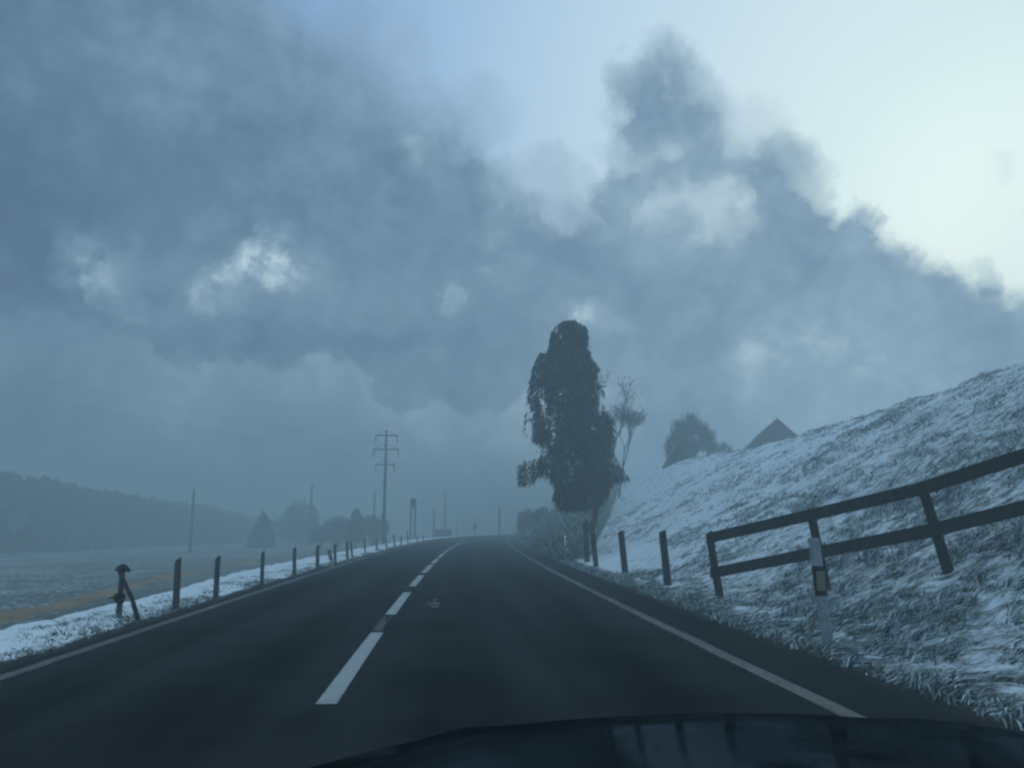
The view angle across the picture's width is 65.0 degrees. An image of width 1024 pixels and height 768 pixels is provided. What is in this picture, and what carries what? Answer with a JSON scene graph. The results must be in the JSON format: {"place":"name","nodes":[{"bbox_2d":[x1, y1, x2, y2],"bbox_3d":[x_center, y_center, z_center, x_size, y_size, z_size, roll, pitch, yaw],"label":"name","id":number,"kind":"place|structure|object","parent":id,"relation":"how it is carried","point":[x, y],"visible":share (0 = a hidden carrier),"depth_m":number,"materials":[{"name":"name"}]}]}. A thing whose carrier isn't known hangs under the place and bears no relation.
{"place":"outdoors","nodes":[
{"label":"outdoors","id":0,"kind":"place"},
{"bbox_2d":[0,498,246,553],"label":"hills","id":1,"kind":"structure","parent":0,"point":[15,522],"depth_m":85.25,"materials":[{"name":"green plant"}]},
{"bbox_2d":[0,470,306,553],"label":"forest","id":2,"kind":"object","parent":1,"relation":"on","point":[29,495],"visible":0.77,"depth_m":97.08,"materials":[{"name":"green plant"}]},
{"bbox_2d":[0,534,984,767],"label":"road","id":3,"kind":"structure","parent":0,"point":[504,632],"depth_m":6.94,"materials":[{"name":"grey asphalt"}]},
{"bbox_2d":[0,534,509,679],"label":"road edge line","id":4,"kind":"object","parent":3,"relation":"on","point":[37,665],"visible":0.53,"depth_m":9.48,"materials":[{"name":"paint"}]},
{"bbox_2d":[373,616,392,630],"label":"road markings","id":5,"kind":"object","parent":3,"relation":"on","point":[381,623],"visible":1,"depth_m":10.45,"materials":[{"name":"paint"}]},
{"bbox_2d":[316,541,463,703],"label":"road markings","id":6,"kind":"object","parent":3,"relation":"on","point":[336,689],"visible":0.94,"depth_m":7.59,"materials":[{"name":"paint"}]},
{"bbox_2d":[310,713,1023,767],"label":"car","id":7,"kind":"object","parent":3,"relation":"on","point":[740,740],"visible":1,"depth_m":1.29,"materials":[{"name":"black paint"}]},
{"bbox_2d":[506,537,866,717],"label":"road edge line","id":8,"kind":"object","parent":3,"relation":"on","point":[831,706],"visible":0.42,"depth_m":7.59,"materials":[{"name":"paint"}]},
{"bbox_2d":[0,363,1023,730],"bbox_3d":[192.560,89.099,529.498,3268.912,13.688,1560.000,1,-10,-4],"label":"ground","id":9,"kind":"structure","parent":0,"point":[30,580],"depth_m":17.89,"materials":[{"name":"white snow"}]},
{"bbox_2d":[108,564,140,620],"bbox_3d":[-5.030,2.826,10.488,0.481,0.938,0.204,1,-10,-4],"label":"braced post","id":10,"kind":"object","parent":9,"relation":"on","point":[119,598],"visible":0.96,"depth_m":10.46,"materials":[{"name":"brown wood"}]},
{"bbox_2d":[172,557,180,609],"bbox_3d":[-4.973,3.078,11.914,0.114,0.999,0.112,1,-10,-4],"label":"fence post","id":11,"kind":"object","parent":9,"relation":"on","point":[176,587],"visible":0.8,"depth_m":11.89,"materials":[{"name":"brown wood"}]},
{"bbox_2d":[188,490,194,553],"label":"utility pole","id":12,"kind":"object","parent":9,"relation":"on","point":[191,528],"visible":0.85,"depth_m":74.66,"materials":[{"name":"brown wood"}]},
{"bbox_2d":[0,542,392,624],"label":"grass strip","id":13,"kind":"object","parent":9,"relation":"on","point":[9,615],"visible":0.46,"depth_m":25.98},
{"bbox_2d":[213,555,220,598],"bbox_3d":[-5.063,3.436,13.780,0.094,0.983,0.090,-7,-12,34],"label":"fence post","id":14,"kind":"object","parent":9,"relation":"on","point":[216,578],"visible":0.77,"depth_m":13.77,"materials":[{"name":"brown wood"}]},
{"bbox_2d":[243,510,277,548],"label":"conifer tree","id":15,"kind":"object","parent":9,"relation":"on","point":[261,534],"visible":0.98,"depth_m":87.94,"materials":[{"name":"green plant"}]},
{"bbox_2d":[260,550,264,588],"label":"fence post","id":16,"kind":"object","parent":9,"relation":"on","point":[262,571],"visible":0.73,"depth_m":16.24,"materials":[{"name":"brown wood"}]},
{"bbox_2d":[271,517,298,542],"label":"bush","id":17,"kind":"object","parent":9,"relation":"on","point":[282,536],"visible":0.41,"depth_m":119.22,"materials":[{"name":"green plant"}]},
{"bbox_2d":[292,547,295,575],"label":"fence post","id":18,"kind":"object","parent":9,"relation":"on","point":[294,563],"visible":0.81,"depth_m":20.15,"materials":[{"name":"brown wood"}]},
{"bbox_2d":[280,499,320,543],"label":"bush","id":19,"kind":"object","parent":9,"relation":"on","point":[301,526],"visible":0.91,"depth_m":113.69,"materials":[{"name":"green plant"}]},
{"bbox_2d":[308,483,312,546],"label":"utility pole","id":20,"kind":"object","parent":9,"relation":"on","point":[310,525],"visible":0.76,"depth_m":97.03,"materials":[{"name":"brown wood"}]},
{"bbox_2d":[315,545,318,570],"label":"fence post","id":21,"kind":"object","parent":9,"relation":"on","point":[317,559],"visible":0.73,"depth_m":22.71,"materials":[{"name":"brown wood"}]},
{"bbox_2d":[308,525,334,548],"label":"tree","id":22,"kind":"object","parent":9,"relation":"on","point":[321,535],"visible":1,"depth_m":82.92,"materials":[{"name":"green plant"}]},
{"bbox_2d":[327,548,333,566],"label":"delineator post","id":23,"kind":"object","parent":9,"relation":"on","point":[330,557],"visible":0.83,"depth_m":24.64,"materials":[{"name":"white plastic"}]},
{"bbox_2d":[333,544,336,564],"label":"fence post","id":24,"kind":"object","parent":9,"relation":"on","point":[334,554],"visible":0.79,"depth_m":25.87,"materials":[{"name":"brown wood"}]},
{"bbox_2d":[322,516,348,546],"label":"tree","id":25,"kind":"object","parent":9,"relation":"on","point":[337,525],"visible":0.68,"depth_m":84.97,"materials":[{"name":"green plant"}]},
{"bbox_2d":[345,541,348,559],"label":"fence post","id":26,"kind":"object","parent":9,"relation":"on","point":[347,552],"visible":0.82,"depth_m":29.58,"materials":[{"name":"brown wood"}]},
{"bbox_2d":[350,541,352,556],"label":"fence post","id":27,"kind":"object","parent":9,"relation":"on","point":[351,548],"visible":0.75,"depth_m":31.15,"materials":[{"name":"brown wood"}]},
{"bbox_2d":[343,508,367,548],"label":"conifer tree","id":28,"kind":"object","parent":9,"relation":"on","point":[355,528],"visible":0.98,"depth_m":79.27,"materials":[{"name":"green plant"}]},
{"bbox_2d":[373,490,374,518],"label":"utility pole","id":29,"kind":"object","parent":9,"relation":"on","point":[374,504],"visible":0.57,"depth_m":101.72,"materials":[{"name":"brown wood"}]},
{"bbox_2d":[363,514,390,545],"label":"bush","id":30,"kind":"object","parent":9,"relation":"on","point":[373,527],"visible":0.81,"depth_m":85.17,"materials":[{"name":"green plant"}]},
{"bbox_2d":[373,430,398,544],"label":"power pole","id":31,"kind":"object","parent":9,"relation":"on","point":[385,460],"visible":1,"depth_m":67.02,"materials":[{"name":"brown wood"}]},
{"bbox_2d":[410,498,415,539],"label":"transformer pole","id":32,"kind":"object","parent":9,"relation":"on","point":[413,503],"visible":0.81,"depth_m":76.44,"materials":[{"name":"brown wood"}]},
{"bbox_2d":[433,509,434,537],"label":"utility pole","id":33,"kind":"object","parent":9,"relation":"on","point":[433,523],"visible":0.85,"depth_m":103.92,"materials":[{"name":"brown wood"}]},
{"bbox_2d":[434,529,451,536],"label":"hut","id":34,"kind":"object","parent":9,"relation":"on","point":[443,532],"visible":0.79,"depth_m":101.08,"materials":[{"name":"grey"}]},
{"bbox_2d":[444,492,445,528],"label":"utility pole","id":35,"kind":"object","parent":9,"relation":"on","point":[445,513],"visible":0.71,"depth_m":106.19,"materials":[{"name":"brown wood"}]},
{"bbox_2d":[498,506,500,533],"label":"utility pole","id":36,"kind":"object","parent":9,"relation":"on","point":[499,526],"visible":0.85,"depth_m":110.49,"materials":[{"name":"brown wood"}]},
{"bbox_2d":[516,508,534,531],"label":"bush","id":37,"kind":"object","parent":9,"relation":"on","point":[525,519],"visible":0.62,"depth_m":74.69,"materials":[{"name":"green plant"}]},
{"bbox_2d":[530,507,549,526],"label":"bush","id":38,"kind":"object","parent":9,"relation":"on","point":[538,512],"visible":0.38,"depth_m":69.09,"materials":[{"name":"green plant"}]},
{"bbox_2d":[563,532,566,558],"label":"delineator post","id":39,"kind":"object","parent":9,"relation":"on","point":[564,541],"visible":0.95,"depth_m":28.25,"materials":[{"name":"white plastic"}]},
{"bbox_2d":[514,462,624,559],"bbox_3d":[4.214,9.549,66.388,10.553,6.696,77.377,-1,-10,6],"label":"brush","id":40,"kind":"object","parent":9,"relation":"on","point":[547,536],"visible":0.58,"depth_m":38.78,"materials":[{"name":"green plant"}]},
{"bbox_2d":[516,320,630,554],"bbox_3d":[2.308,2.023,30.351,4.336,9.070,3.505,1,-10,-4],"label":"tree","id":41,"kind":"object","parent":9,"relation":"on","point":[569,352],"visible":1,"depth_m":29.84,"materials":[{"name":"green plant"}]},
{"bbox_2d":[583,520,589,561],"bbox_3d":[2.476,5.348,26.764,0.204,1.623,0.172,1,-10,-4],"label":"fence post","id":42,"kind":"object","parent":9,"relation":"on","point":[586,542],"visible":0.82,"depth_m":26.71,"materials":[{"name":"brown wood"}]},
{"bbox_2d":[591,533,598,566],"bbox_3d":[2.407,4.945,23.353,0.222,1.227,0.150,1,-10,-4],"label":"fence post","id":43,"kind":"object","parent":9,"relation":"on","point":[594,551],"visible":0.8,"depth_m":23.32,"materials":[{"name":"brown wood"}]},
{"bbox_2d":[593,367,640,516],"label":"bare tree","id":44,"kind":"object","parent":9,"relation":"on","point":[626,400],"visible":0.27,"depth_m":43.32,"materials":[{"name":"brown plant"}]},
{"bbox_2d":[618,530,628,573],"bbox_3d":[2.751,4.273,19.836,0.248,1.328,0.161,1,-10,-4],"label":"fence post","id":45,"kind":"object","parent":9,"relation":"on","point":[623,557],"visible":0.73,"depth_m":19.81,"materials":[{"name":"brown wood"}]},
{"bbox_2d":[599,403,649,497],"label":"bare tree","id":46,"kind":"object","parent":9,"relation":"on","point":[629,420],"visible":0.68,"depth_m":46.73,"materials":[{"name":"brown plant"}]},
{"bbox_2d":[659,530,671,585],"bbox_3d":[3.095,3.619,16.215,0.218,1.347,0.160,1,-10,-4],"label":"fence post","id":47,"kind":"object","parent":9,"relation":"on","point":[667,581],"visible":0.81,"depth_m":16.17,"materials":[{"name":"brown wood"}]},
{"bbox_2d":[662,443,689,468],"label":"house","id":48,"kind":"structure","parent":9,"relation":"on","point":[678,453],"depth_m":55.04,"materials":[{"name":"grey tile"}]},
{"bbox_2d":[661,409,732,459],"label":"tree","id":49,"kind":"object","parent":9,"relation":"on","point":[684,431],"visible":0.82,"depth_m":59.23,"materials":[{"name":"green plant"}]},
{"bbox_2d":[744,418,796,448],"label":"house","id":50,"kind":"structure","parent":9,"relation":"on","point":[777,429],"depth_m":57.96,"materials":[{"name":"grey tile"}]},
{"bbox_2d":[808,538,833,647],"bbox_3d":[3.089,2.192,8.009,0.211,1.290,0.111,1,-10,-4],"label":"delineator post","id":51,"kind":"object","parent":9,"relation":"on","point":[819,579],"visible":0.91,"depth_m":7.99,"materials":[{"name":"white plastic"}]},
{"bbox_2d":[706,449,1023,598],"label":"rail fence","id":52,"kind":"object","parent":9,"relation":"on","point":[935,529],"visible":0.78,"depth_m":10.55,"materials":[{"name":"brown wood"}]},
{"bbox_2d":[0,0,1023,526],"label":"sky","id":53,"kind":"structure","parent":0,"point":[355,221],"materials":[{"name":"grey"}]}
]}

